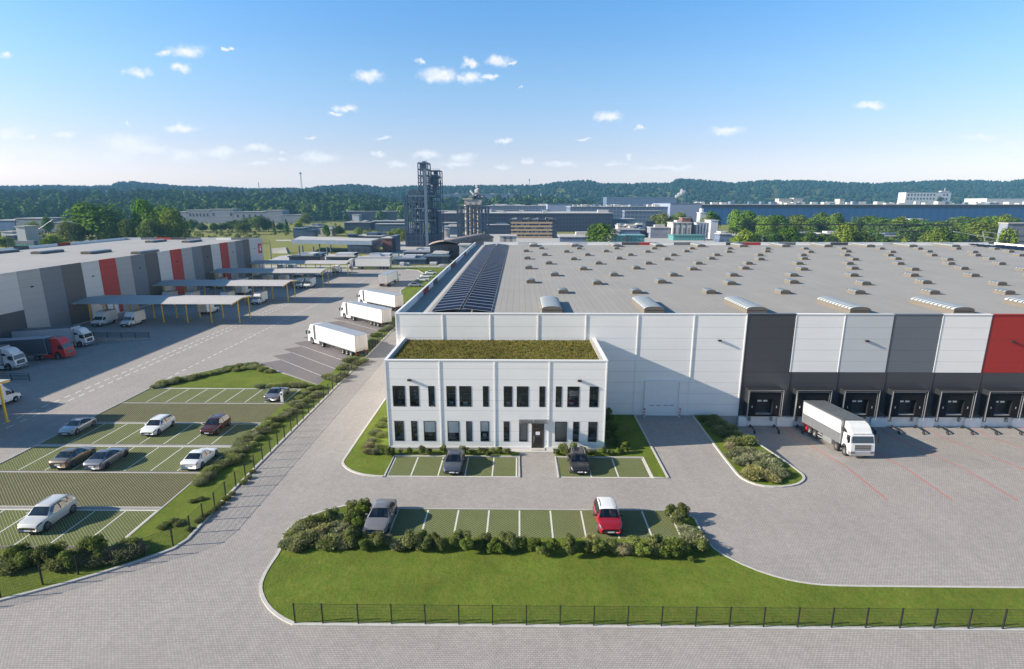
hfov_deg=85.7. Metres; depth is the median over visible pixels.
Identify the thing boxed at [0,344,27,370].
articulated truck
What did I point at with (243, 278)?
box van
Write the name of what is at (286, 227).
conifer
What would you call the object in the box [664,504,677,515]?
round shrub
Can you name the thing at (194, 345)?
lane line
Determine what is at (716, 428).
soft shrub
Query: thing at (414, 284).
silver sedan
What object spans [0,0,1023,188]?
sky
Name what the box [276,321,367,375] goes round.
truck bay line
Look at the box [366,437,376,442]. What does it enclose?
grey shrub
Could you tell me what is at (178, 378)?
soft shrub
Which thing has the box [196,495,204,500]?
soft shrub
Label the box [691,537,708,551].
round shrub
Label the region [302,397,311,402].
soft shrub
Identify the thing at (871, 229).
dark tree
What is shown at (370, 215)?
dark long hall
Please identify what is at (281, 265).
box van
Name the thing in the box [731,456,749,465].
grey shrub
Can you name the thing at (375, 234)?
plant block
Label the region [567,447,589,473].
black car
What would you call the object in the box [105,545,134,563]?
grey shrub
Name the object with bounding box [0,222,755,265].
terrain
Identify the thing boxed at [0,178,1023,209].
woods
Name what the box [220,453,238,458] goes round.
soft shrub
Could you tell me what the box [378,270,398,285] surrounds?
articulated truck
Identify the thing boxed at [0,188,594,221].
forest
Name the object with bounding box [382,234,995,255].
works yard
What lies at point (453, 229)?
shed
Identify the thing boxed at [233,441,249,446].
soft shrub
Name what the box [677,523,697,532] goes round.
grey shrub
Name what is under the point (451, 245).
brown roof hall
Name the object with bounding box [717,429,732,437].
soft shrub
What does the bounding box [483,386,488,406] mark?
window
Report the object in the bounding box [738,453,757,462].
grey shrub
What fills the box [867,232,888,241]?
dark tree
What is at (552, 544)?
round shrub
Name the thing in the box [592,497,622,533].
red suv
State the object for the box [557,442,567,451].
round shrub
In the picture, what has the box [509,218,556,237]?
beige office
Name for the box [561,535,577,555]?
round shrub
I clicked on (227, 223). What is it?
dark tree
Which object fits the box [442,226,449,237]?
shed
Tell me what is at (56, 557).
soft shrub
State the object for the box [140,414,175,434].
white wagon
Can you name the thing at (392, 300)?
articulated truck
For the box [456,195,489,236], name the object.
silo tower
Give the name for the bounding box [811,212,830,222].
broadleaf tree
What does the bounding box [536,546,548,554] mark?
round shrub
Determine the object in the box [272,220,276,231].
conifer
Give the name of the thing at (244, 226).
broadleaf tree
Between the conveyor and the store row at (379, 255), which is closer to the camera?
the store row at (379, 255)
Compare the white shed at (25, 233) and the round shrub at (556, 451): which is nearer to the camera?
the round shrub at (556, 451)
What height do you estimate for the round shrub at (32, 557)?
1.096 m
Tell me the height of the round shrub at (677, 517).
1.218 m
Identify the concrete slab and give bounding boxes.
[272,247,290,252]
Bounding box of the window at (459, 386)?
[459,386,471,406]
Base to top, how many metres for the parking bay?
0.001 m
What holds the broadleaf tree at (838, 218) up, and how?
on the works yard at (496, 238)
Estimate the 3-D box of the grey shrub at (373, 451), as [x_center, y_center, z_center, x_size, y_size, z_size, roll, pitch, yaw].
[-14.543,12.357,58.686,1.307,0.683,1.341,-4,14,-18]
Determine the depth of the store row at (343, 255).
244.02 m
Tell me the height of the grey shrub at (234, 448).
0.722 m
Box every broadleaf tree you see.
[60,202,126,240]
[69,220,94,240]
[130,198,155,237]
[135,219,165,237]
[141,205,185,237]
[233,222,251,233]
[322,224,330,236]
[585,222,617,242]
[706,210,721,226]
[727,208,747,234]
[742,210,756,220]
[754,215,769,220]
[755,216,782,237]
[766,215,789,233]
[779,223,796,231]
[779,226,800,241]
[797,230,817,241]
[801,219,820,231]
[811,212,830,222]
[815,233,833,241]
[829,212,844,230]
[860,215,877,234]
[909,226,927,241]
[942,230,968,241]
[955,224,974,240]
[979,217,996,223]
[985,215,998,221]
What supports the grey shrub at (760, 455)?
on the lawn at (436, 579)
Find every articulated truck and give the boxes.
[0,335,75,360]
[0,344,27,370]
[11,325,94,346]
[306,322,367,355]
[339,301,391,326]
[348,258,391,269]
[357,289,403,310]
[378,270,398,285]
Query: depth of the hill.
1810.83 m
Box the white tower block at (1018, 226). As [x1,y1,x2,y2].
[996,223,1023,244]
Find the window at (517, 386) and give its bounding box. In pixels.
[517,386,528,406]
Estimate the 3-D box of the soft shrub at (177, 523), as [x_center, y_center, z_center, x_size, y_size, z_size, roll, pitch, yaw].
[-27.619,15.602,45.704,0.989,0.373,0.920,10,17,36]
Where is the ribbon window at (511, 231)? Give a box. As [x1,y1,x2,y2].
[511,231,551,232]
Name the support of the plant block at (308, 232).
on the terrain at (266, 236)
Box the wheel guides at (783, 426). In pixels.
[13,345,1023,500]
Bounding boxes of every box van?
[0,384,21,404]
[90,309,117,326]
[119,309,145,326]
[162,290,177,294]
[185,290,199,294]
[197,304,218,313]
[212,277,227,288]
[220,290,234,294]
[234,277,247,287]
[235,286,251,294]
[251,291,267,304]
[262,275,275,279]
[278,264,287,267]
[278,275,291,282]
[288,264,298,267]
[294,267,305,276]
[295,277,306,287]
[303,277,315,287]
[314,267,324,276]
[332,265,341,272]
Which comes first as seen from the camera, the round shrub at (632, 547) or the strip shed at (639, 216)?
the round shrub at (632, 547)
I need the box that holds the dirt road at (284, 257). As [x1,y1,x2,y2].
[270,254,359,259]
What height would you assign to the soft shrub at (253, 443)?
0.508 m
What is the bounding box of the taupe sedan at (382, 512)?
[364,499,396,533]
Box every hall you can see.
[0,237,264,337]
[342,210,447,221]
[429,234,493,259]
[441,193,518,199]
[442,209,612,231]
[486,204,545,210]
[566,204,667,217]
[603,197,676,205]
[694,201,1023,224]
[964,198,1023,203]
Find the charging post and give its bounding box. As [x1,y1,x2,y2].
[280,392,284,401]
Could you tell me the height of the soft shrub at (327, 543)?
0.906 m
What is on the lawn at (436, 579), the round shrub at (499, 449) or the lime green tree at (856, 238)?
the round shrub at (499, 449)
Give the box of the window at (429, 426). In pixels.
[423,421,435,440]
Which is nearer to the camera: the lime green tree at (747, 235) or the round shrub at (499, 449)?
the round shrub at (499, 449)
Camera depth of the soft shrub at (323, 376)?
83.45 m
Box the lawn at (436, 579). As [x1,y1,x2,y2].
[0,267,1023,627]
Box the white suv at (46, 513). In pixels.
[17,494,77,532]
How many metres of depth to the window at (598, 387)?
58.54 m
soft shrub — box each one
[0,551,13,565]
[0,557,31,574]
[40,551,64,571]
[112,535,140,548]
[155,379,167,383]
[156,523,168,529]
[167,517,179,523]
[172,376,183,381]
[172,520,183,526]
[187,498,196,503]
[189,373,200,378]
[193,472,209,480]
[194,516,205,522]
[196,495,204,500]
[199,464,220,473]
[199,512,210,516]
[207,371,216,374]
[211,505,220,509]
[212,459,224,465]
[214,464,224,470]
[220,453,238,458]
[221,495,231,500]
[224,455,241,464]
[231,367,240,371]
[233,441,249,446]
[235,434,252,440]
[239,479,247,483]
[249,364,262,368]
[249,441,257,445]
[253,435,264,440]
[254,425,266,431]
[257,366,269,371]
[260,420,273,426]
[263,416,276,421]
[269,383,280,387]
[269,422,280,427]
[277,415,286,421]
[282,528,300,538]
[286,537,307,552]
[289,530,312,546]
[294,394,304,399]
[297,381,307,387]
[297,527,319,546]
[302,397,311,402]
[302,514,320,523]
[304,386,314,390]
[307,393,316,397]
[313,512,331,523]
[314,384,323,389]
[315,532,340,550]
[321,372,331,378]
[333,376,343,381]
[352,360,363,365]
[369,332,377,336]
[372,443,383,447]
[374,432,386,437]
[375,421,387,427]
[378,416,387,421]
[698,415,711,421]
[704,420,716,426]
[708,413,721,420]
[710,424,726,432]
[715,419,727,424]
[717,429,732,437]
[722,422,738,430]
[723,435,741,444]
[728,429,744,435]
[737,435,754,445]
[740,434,757,443]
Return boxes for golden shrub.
[302,520,320,531]
[311,526,327,536]
[312,533,326,546]
[316,522,334,532]
[362,441,373,447]
[362,447,372,453]
[690,533,710,547]
[722,442,736,449]
[739,467,764,480]
[743,464,764,472]
[757,468,777,479]
[763,474,780,482]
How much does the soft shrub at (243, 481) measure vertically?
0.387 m
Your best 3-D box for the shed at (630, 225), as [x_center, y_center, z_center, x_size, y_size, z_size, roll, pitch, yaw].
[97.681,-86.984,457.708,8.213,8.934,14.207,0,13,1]
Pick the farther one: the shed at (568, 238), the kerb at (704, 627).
the shed at (568, 238)
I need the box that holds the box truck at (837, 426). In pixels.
[802,400,878,455]
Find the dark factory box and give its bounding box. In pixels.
[642,221,654,236]
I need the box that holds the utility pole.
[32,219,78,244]
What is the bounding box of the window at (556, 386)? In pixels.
[555,386,561,406]
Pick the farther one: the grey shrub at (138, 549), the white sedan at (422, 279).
the white sedan at (422, 279)
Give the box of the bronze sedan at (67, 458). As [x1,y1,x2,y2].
[49,446,96,468]
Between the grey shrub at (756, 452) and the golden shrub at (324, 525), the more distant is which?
the grey shrub at (756, 452)
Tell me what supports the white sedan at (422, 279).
on the paving
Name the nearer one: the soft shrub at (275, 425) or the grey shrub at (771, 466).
the grey shrub at (771, 466)
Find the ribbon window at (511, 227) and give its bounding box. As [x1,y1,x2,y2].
[511,227,551,228]
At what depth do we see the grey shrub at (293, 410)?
69.76 m
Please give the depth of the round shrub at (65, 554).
39.93 m
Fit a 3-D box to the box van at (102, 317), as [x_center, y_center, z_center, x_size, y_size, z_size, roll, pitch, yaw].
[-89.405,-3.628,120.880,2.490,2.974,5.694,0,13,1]
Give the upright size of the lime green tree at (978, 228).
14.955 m
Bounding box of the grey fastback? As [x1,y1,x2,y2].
[83,447,128,469]
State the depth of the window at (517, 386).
58.46 m
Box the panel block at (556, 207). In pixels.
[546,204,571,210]
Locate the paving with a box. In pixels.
[0,267,1023,668]
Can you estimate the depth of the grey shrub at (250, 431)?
63.08 m
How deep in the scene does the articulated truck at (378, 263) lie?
220.74 m
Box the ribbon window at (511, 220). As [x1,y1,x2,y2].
[511,220,551,221]
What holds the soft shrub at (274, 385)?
on the lawn at (436, 579)
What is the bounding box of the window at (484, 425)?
[480,421,488,440]
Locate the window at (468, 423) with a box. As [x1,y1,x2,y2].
[466,421,471,440]
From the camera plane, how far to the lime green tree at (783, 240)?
309.89 m
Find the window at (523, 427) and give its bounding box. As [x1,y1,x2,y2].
[519,423,527,441]
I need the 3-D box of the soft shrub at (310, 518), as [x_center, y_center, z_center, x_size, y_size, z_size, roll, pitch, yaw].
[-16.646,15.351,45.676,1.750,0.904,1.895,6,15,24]
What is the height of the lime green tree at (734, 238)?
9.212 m
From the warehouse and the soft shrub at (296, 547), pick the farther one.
the warehouse
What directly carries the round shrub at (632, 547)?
on the lawn at (436, 579)
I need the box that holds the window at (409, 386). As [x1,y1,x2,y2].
[409,386,418,405]
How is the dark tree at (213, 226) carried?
on the terrain at (266, 236)
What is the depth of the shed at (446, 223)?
491.24 m
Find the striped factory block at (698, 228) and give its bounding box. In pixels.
[691,222,708,237]
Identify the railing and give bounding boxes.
[0,373,29,380]
[92,332,149,337]
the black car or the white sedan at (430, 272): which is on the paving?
the white sedan at (430, 272)
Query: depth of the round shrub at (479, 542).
42.21 m
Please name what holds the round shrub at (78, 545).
on the lawn at (436, 579)
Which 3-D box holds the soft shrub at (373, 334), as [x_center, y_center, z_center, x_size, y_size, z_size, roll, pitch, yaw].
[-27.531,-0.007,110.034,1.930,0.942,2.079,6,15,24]
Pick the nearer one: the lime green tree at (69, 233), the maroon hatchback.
the maroon hatchback
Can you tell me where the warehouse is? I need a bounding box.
[394,242,1023,427]
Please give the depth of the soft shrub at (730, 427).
64.44 m
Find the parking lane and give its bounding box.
[0,403,284,549]
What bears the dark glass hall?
on the terrain at (266, 236)
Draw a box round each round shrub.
[4,542,33,557]
[12,549,32,567]
[27,554,44,564]
[32,544,55,565]
[41,541,67,555]
[56,549,80,568]
[74,547,91,561]
[75,536,91,549]
[81,534,107,553]
[90,549,105,559]
[126,537,140,546]
[322,506,338,521]
[342,529,359,547]
[343,509,361,523]
[345,499,357,512]
[347,524,362,537]
[351,515,362,525]
[354,501,369,515]
[358,539,370,550]
[359,497,371,507]
[368,530,386,546]
[385,447,395,455]
[401,528,422,547]
[415,529,427,540]
[415,536,431,550]
[418,445,425,453]
[425,448,431,453]
[426,532,439,541]
[432,537,446,550]
[439,445,446,452]
[446,532,461,545]
[453,529,471,546]
[458,445,466,451]
[459,536,473,550]
[472,537,484,547]
[479,532,491,545]
[487,542,498,552]
[489,537,505,553]
[496,447,502,452]
[496,531,513,548]
[499,533,517,550]
[503,448,510,453]
[515,536,528,547]
[525,537,541,551]
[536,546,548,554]
[546,538,559,550]
[553,449,559,454]
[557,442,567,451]
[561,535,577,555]
[569,442,576,447]
[579,541,591,552]
[588,449,594,455]
[590,537,605,552]
[598,446,606,453]
[603,537,618,553]
[605,412,613,420]
[605,421,618,431]
[605,430,611,437]
[606,407,612,413]
[608,437,618,444]
[616,436,625,443]
[616,447,621,453]
[620,444,628,452]
[622,441,629,448]
[625,543,634,554]
[626,535,640,551]
[633,542,651,555]
[645,533,663,554]
[658,547,670,557]
[660,536,683,556]
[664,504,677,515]
[670,509,685,523]
[677,502,690,517]
[678,538,691,553]
[688,556,694,561]
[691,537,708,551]
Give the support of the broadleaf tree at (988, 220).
on the works yard at (496, 238)
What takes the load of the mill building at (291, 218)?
on the terrain at (266, 236)
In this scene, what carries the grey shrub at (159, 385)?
on the lawn at (436, 579)
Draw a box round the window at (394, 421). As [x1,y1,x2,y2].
[394,421,403,440]
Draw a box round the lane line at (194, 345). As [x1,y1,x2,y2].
[4,271,381,427]
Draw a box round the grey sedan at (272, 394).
[264,387,288,400]
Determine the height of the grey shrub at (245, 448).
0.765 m
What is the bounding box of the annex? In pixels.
[352,214,361,220]
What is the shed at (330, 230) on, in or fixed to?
on the terrain at (266, 236)
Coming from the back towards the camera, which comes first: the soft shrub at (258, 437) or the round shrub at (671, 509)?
the soft shrub at (258, 437)
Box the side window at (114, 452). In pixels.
[105,450,118,458]
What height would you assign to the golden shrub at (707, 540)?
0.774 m
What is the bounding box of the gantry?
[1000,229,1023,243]
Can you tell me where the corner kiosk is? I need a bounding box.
[458,243,471,255]
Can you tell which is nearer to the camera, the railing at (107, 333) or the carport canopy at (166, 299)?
the railing at (107, 333)
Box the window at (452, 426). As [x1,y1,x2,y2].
[447,421,459,440]
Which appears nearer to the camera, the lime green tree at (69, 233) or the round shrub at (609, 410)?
the round shrub at (609, 410)
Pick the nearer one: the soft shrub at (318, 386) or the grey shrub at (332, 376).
the soft shrub at (318, 386)
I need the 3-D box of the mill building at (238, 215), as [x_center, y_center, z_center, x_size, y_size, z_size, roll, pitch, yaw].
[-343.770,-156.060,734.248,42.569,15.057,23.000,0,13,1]
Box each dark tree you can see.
[40,216,54,233]
[187,219,198,231]
[196,223,207,232]
[209,223,218,230]
[218,223,227,231]
[225,221,233,229]
[228,220,241,228]
[239,217,253,227]
[249,216,271,229]
[261,221,272,231]
[276,223,284,229]
[332,226,344,233]
[751,219,759,233]
[753,233,762,241]
[762,232,781,241]
[804,219,825,232]
[849,215,870,231]
[858,223,867,233]
[864,217,890,233]
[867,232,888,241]
[876,221,906,232]
[895,228,923,241]
[905,218,931,226]
[921,226,932,235]
[933,223,959,233]
[943,217,965,225]
[959,217,970,223]
[964,217,976,221]
[1009,217,1023,222]
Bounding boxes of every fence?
[0,327,389,597]
[292,603,1023,628]
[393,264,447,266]
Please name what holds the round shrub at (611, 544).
on the lawn at (436, 579)
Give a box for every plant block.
[293,227,309,237]
[304,229,317,236]
[347,234,358,237]
[358,232,388,246]
[381,236,393,251]
[391,234,400,251]
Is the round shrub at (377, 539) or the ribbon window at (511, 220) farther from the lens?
the ribbon window at (511, 220)
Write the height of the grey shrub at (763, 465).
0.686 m
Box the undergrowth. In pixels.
[0,219,404,241]
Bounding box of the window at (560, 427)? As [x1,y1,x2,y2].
[555,422,566,441]
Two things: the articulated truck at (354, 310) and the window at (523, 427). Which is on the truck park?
the articulated truck at (354, 310)
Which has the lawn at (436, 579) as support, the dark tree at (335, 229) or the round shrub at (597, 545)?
the round shrub at (597, 545)
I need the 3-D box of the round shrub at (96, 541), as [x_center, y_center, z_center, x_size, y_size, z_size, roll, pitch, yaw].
[-31.258,15.750,41.473,1.505,1.564,1.520,3,14,13]
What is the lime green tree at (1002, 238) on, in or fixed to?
on the terrain at (266, 236)
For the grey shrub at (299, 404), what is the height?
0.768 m
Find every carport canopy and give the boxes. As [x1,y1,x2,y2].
[0,379,9,421]
[71,295,252,322]
[151,280,296,301]
[209,268,329,286]
[249,260,353,274]
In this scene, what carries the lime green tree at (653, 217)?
on the terrain at (266, 236)
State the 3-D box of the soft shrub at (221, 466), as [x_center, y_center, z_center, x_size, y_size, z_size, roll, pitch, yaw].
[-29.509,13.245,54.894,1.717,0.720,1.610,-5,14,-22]
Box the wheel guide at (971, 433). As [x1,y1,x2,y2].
[960,425,973,434]
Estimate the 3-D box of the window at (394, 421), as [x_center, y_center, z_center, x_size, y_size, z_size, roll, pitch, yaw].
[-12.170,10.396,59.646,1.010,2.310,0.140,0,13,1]
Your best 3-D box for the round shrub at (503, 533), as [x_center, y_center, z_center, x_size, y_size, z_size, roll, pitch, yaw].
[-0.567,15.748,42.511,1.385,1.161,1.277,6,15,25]
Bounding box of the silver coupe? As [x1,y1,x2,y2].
[58,417,96,434]
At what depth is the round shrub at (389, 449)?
58.00 m
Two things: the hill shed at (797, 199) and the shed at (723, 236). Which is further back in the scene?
the hill shed at (797, 199)
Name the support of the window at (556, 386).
in the office building at (533, 396)
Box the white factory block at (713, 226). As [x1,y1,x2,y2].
[705,220,718,238]
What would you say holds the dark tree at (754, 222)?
on the works yard at (496, 238)
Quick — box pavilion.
[291,236,381,254]
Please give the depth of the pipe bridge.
309.76 m
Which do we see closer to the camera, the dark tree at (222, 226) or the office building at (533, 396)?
the office building at (533, 396)
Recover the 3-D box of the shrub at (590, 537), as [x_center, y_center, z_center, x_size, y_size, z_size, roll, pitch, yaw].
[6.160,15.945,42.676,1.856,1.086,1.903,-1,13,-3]
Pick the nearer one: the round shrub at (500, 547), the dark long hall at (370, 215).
the round shrub at (500, 547)
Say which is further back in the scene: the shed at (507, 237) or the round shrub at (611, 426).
the shed at (507, 237)
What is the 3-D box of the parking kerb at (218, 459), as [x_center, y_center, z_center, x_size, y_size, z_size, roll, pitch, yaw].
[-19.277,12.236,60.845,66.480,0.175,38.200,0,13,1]
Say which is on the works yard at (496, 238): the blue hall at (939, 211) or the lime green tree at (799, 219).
the lime green tree at (799, 219)
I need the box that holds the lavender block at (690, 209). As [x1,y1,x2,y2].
[653,203,701,221]
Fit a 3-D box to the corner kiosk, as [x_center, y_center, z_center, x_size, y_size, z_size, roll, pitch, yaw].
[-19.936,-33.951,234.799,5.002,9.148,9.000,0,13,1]
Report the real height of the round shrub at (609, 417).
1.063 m
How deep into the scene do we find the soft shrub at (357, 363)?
90.44 m
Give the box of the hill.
[1,183,1023,221]
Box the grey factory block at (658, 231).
[647,224,670,237]
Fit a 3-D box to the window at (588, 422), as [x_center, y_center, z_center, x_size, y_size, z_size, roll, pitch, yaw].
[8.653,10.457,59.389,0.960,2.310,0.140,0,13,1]
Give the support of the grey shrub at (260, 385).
on the lawn at (436, 579)
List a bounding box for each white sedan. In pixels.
[180,448,217,469]
[416,277,429,280]
[420,273,432,277]
[425,270,436,273]
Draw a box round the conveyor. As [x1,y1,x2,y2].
[953,231,999,241]
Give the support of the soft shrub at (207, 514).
on the lawn at (436, 579)
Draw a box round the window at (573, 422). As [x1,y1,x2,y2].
[573,422,578,441]
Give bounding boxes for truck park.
[261,308,398,383]
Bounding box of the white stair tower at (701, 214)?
[696,208,706,221]
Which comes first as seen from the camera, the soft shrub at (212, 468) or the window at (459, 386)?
the soft shrub at (212, 468)
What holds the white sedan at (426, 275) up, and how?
on the paving
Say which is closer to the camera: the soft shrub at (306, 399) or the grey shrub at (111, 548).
the grey shrub at (111, 548)
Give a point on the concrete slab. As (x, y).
(281, 250)
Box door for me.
[532,424,543,447]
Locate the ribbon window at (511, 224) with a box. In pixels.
[511,224,551,224]
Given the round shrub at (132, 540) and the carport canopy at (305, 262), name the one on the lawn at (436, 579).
the round shrub at (132, 540)
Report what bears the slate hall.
on the terrain at (266, 236)
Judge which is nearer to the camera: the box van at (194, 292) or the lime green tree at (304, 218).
the box van at (194, 292)
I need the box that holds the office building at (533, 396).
[384,337,607,452]
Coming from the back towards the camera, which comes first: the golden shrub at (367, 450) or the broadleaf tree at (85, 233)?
the broadleaf tree at (85, 233)
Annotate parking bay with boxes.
[0,389,680,545]
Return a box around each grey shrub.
[0,556,13,572]
[82,545,117,567]
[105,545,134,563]
[110,542,126,550]
[117,541,148,559]
[155,383,165,387]
[167,379,178,384]
[179,375,190,380]
[191,477,208,486]
[201,471,217,479]
[219,458,232,466]
[222,449,237,456]
[224,447,240,452]
[232,439,248,443]
[239,445,252,451]
[244,428,258,434]
[249,431,261,438]
[254,383,265,387]
[258,426,272,433]
[277,535,293,549]
[282,412,292,417]
[287,400,297,405]
[287,408,299,413]
[287,521,308,533]
[289,381,300,387]
[292,402,306,407]
[301,390,310,394]
[311,390,321,395]
[325,374,336,379]
[327,527,342,534]
[328,520,342,527]
[331,533,344,545]
[334,512,344,522]
[336,522,351,531]
[336,537,352,549]
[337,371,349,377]
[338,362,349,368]
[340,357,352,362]
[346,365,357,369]
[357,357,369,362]
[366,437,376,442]
[367,428,382,435]
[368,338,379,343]
[370,448,379,454]
[388,538,405,550]
[397,536,414,549]
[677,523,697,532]
[679,531,699,547]
[685,529,705,536]
[723,449,742,458]
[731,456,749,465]
[734,445,745,453]
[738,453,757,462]
[743,446,756,453]
[749,450,767,457]
[751,461,767,468]
[754,451,772,461]
[760,456,783,466]
[767,464,781,469]
[769,466,789,478]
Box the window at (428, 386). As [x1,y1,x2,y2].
[428,386,434,405]
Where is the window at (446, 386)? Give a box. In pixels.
[446,386,455,406]
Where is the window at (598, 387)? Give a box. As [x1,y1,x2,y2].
[589,387,598,406]
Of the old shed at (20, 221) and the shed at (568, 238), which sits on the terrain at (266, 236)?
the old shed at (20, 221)
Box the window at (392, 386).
[392,386,405,405]
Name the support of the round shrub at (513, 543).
on the lawn at (436, 579)
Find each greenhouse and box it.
[610,234,624,241]
[622,234,645,241]
[668,234,706,239]
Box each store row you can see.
[287,252,327,259]
[325,252,358,259]
[359,253,392,258]
[391,254,426,263]
[403,247,429,254]
[423,251,451,263]
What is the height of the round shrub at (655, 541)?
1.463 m
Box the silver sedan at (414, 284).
[408,282,422,286]
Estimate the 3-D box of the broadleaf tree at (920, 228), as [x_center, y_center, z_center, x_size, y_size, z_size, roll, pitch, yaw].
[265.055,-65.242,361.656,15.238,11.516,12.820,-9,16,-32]
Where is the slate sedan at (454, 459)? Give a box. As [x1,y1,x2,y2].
[442,449,464,473]
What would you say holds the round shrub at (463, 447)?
on the lawn at (436, 579)
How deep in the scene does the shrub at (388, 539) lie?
42.89 m
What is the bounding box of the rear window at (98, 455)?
[89,452,106,458]
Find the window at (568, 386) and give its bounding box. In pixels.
[567,386,578,406]
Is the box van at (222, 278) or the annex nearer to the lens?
the box van at (222, 278)
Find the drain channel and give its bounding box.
[0,402,250,547]
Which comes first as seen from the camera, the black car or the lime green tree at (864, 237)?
the black car
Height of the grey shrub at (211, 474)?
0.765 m
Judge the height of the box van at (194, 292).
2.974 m
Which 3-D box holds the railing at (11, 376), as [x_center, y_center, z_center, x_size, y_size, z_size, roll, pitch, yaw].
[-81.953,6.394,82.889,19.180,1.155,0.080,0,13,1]
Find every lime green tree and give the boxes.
[0,235,15,247]
[25,220,43,235]
[39,234,63,244]
[52,220,83,242]
[97,221,121,239]
[116,218,140,237]
[158,209,192,237]
[293,219,303,227]
[298,212,310,225]
[354,227,361,234]
[391,227,402,235]
[400,230,404,239]
[649,214,662,223]
[655,212,668,226]
[664,214,678,224]
[674,212,686,217]
[698,215,713,221]
[729,234,742,241]
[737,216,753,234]
[737,228,756,241]
[778,234,789,241]
[788,214,807,230]
[830,222,858,241]
[841,230,861,241]
[857,230,873,241]
[887,216,907,232]
[898,237,907,241]
[917,227,949,241]
[959,221,998,242]
[995,213,1012,225]
[996,227,1020,243]
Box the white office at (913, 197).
[897,190,951,203]
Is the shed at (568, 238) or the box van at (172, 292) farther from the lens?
the shed at (568, 238)
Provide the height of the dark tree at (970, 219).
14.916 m
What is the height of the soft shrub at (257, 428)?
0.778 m
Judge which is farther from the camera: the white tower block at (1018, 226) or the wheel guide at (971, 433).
the white tower block at (1018, 226)
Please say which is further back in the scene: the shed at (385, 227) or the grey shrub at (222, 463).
the shed at (385, 227)
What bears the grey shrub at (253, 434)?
on the lawn at (436, 579)
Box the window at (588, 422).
[588,422,596,441]
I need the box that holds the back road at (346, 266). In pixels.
[265,265,446,266]
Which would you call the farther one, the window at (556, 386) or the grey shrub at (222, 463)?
the window at (556, 386)
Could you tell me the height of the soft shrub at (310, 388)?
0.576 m
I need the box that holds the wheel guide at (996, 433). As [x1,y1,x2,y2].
[984,425,997,434]
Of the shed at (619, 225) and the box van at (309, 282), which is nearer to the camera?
the box van at (309, 282)
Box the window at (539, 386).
[539,386,544,406]
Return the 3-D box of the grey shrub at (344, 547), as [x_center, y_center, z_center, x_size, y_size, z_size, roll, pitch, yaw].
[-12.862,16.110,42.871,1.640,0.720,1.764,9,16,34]
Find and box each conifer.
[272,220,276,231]
[282,219,290,231]
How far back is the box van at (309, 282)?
173.34 m
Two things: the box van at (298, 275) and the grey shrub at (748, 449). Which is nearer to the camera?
the grey shrub at (748, 449)
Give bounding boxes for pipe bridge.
[737,224,952,241]
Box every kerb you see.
[0,269,1023,631]
[0,388,665,536]
[383,455,653,478]
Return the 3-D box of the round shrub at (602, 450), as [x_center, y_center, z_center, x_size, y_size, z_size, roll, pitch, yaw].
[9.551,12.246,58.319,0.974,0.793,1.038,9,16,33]
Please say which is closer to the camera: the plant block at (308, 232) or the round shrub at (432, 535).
the round shrub at (432, 535)
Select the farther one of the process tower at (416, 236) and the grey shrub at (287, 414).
the process tower at (416, 236)
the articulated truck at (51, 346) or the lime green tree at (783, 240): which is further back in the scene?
the lime green tree at (783, 240)
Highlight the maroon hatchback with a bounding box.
[200,414,230,434]
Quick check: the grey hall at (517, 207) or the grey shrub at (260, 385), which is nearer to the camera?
the grey shrub at (260, 385)
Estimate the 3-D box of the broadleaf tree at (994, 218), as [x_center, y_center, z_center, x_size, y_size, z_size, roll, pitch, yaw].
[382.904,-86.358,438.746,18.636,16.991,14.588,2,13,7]
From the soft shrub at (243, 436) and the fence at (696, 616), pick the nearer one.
the fence at (696, 616)
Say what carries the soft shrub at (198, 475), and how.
on the lawn at (436, 579)
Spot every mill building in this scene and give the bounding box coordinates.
[178,211,187,221]
[186,210,210,222]
[210,209,241,222]
[234,211,265,221]
[265,210,288,222]
[282,214,306,222]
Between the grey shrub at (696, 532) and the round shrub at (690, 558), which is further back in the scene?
the grey shrub at (696, 532)
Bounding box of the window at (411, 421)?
[411,421,417,440]
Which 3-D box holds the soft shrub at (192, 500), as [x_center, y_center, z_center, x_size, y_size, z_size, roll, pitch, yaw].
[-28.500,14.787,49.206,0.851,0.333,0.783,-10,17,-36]
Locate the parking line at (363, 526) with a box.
[0,388,679,545]
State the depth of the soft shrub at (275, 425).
65.48 m
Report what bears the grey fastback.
on the parking bay
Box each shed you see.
[0,219,15,230]
[0,231,16,235]
[4,234,17,240]
[14,217,65,232]
[14,225,39,244]
[51,221,71,232]
[305,224,324,233]
[319,226,336,235]
[343,220,374,230]
[372,219,403,229]
[376,223,404,231]
[442,222,456,227]
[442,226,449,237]
[449,224,456,234]
[487,223,508,233]
[499,234,516,241]
[558,235,588,241]
[573,231,587,235]
[613,218,633,228]
[614,228,640,233]
[615,223,627,228]
[622,211,660,223]
[624,224,636,228]
[634,223,642,228]
[638,227,644,234]
[714,231,731,241]
[775,198,791,202]
[792,198,802,201]
[793,231,820,240]
[816,231,835,241]
[835,199,844,203]
[868,233,901,241]
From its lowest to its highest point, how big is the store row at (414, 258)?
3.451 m
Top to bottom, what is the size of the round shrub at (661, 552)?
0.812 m
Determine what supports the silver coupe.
on the parking bay
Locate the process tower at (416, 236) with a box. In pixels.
[403,161,443,246]
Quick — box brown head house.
[678,217,690,221]
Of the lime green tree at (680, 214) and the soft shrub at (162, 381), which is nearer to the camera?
the soft shrub at (162, 381)

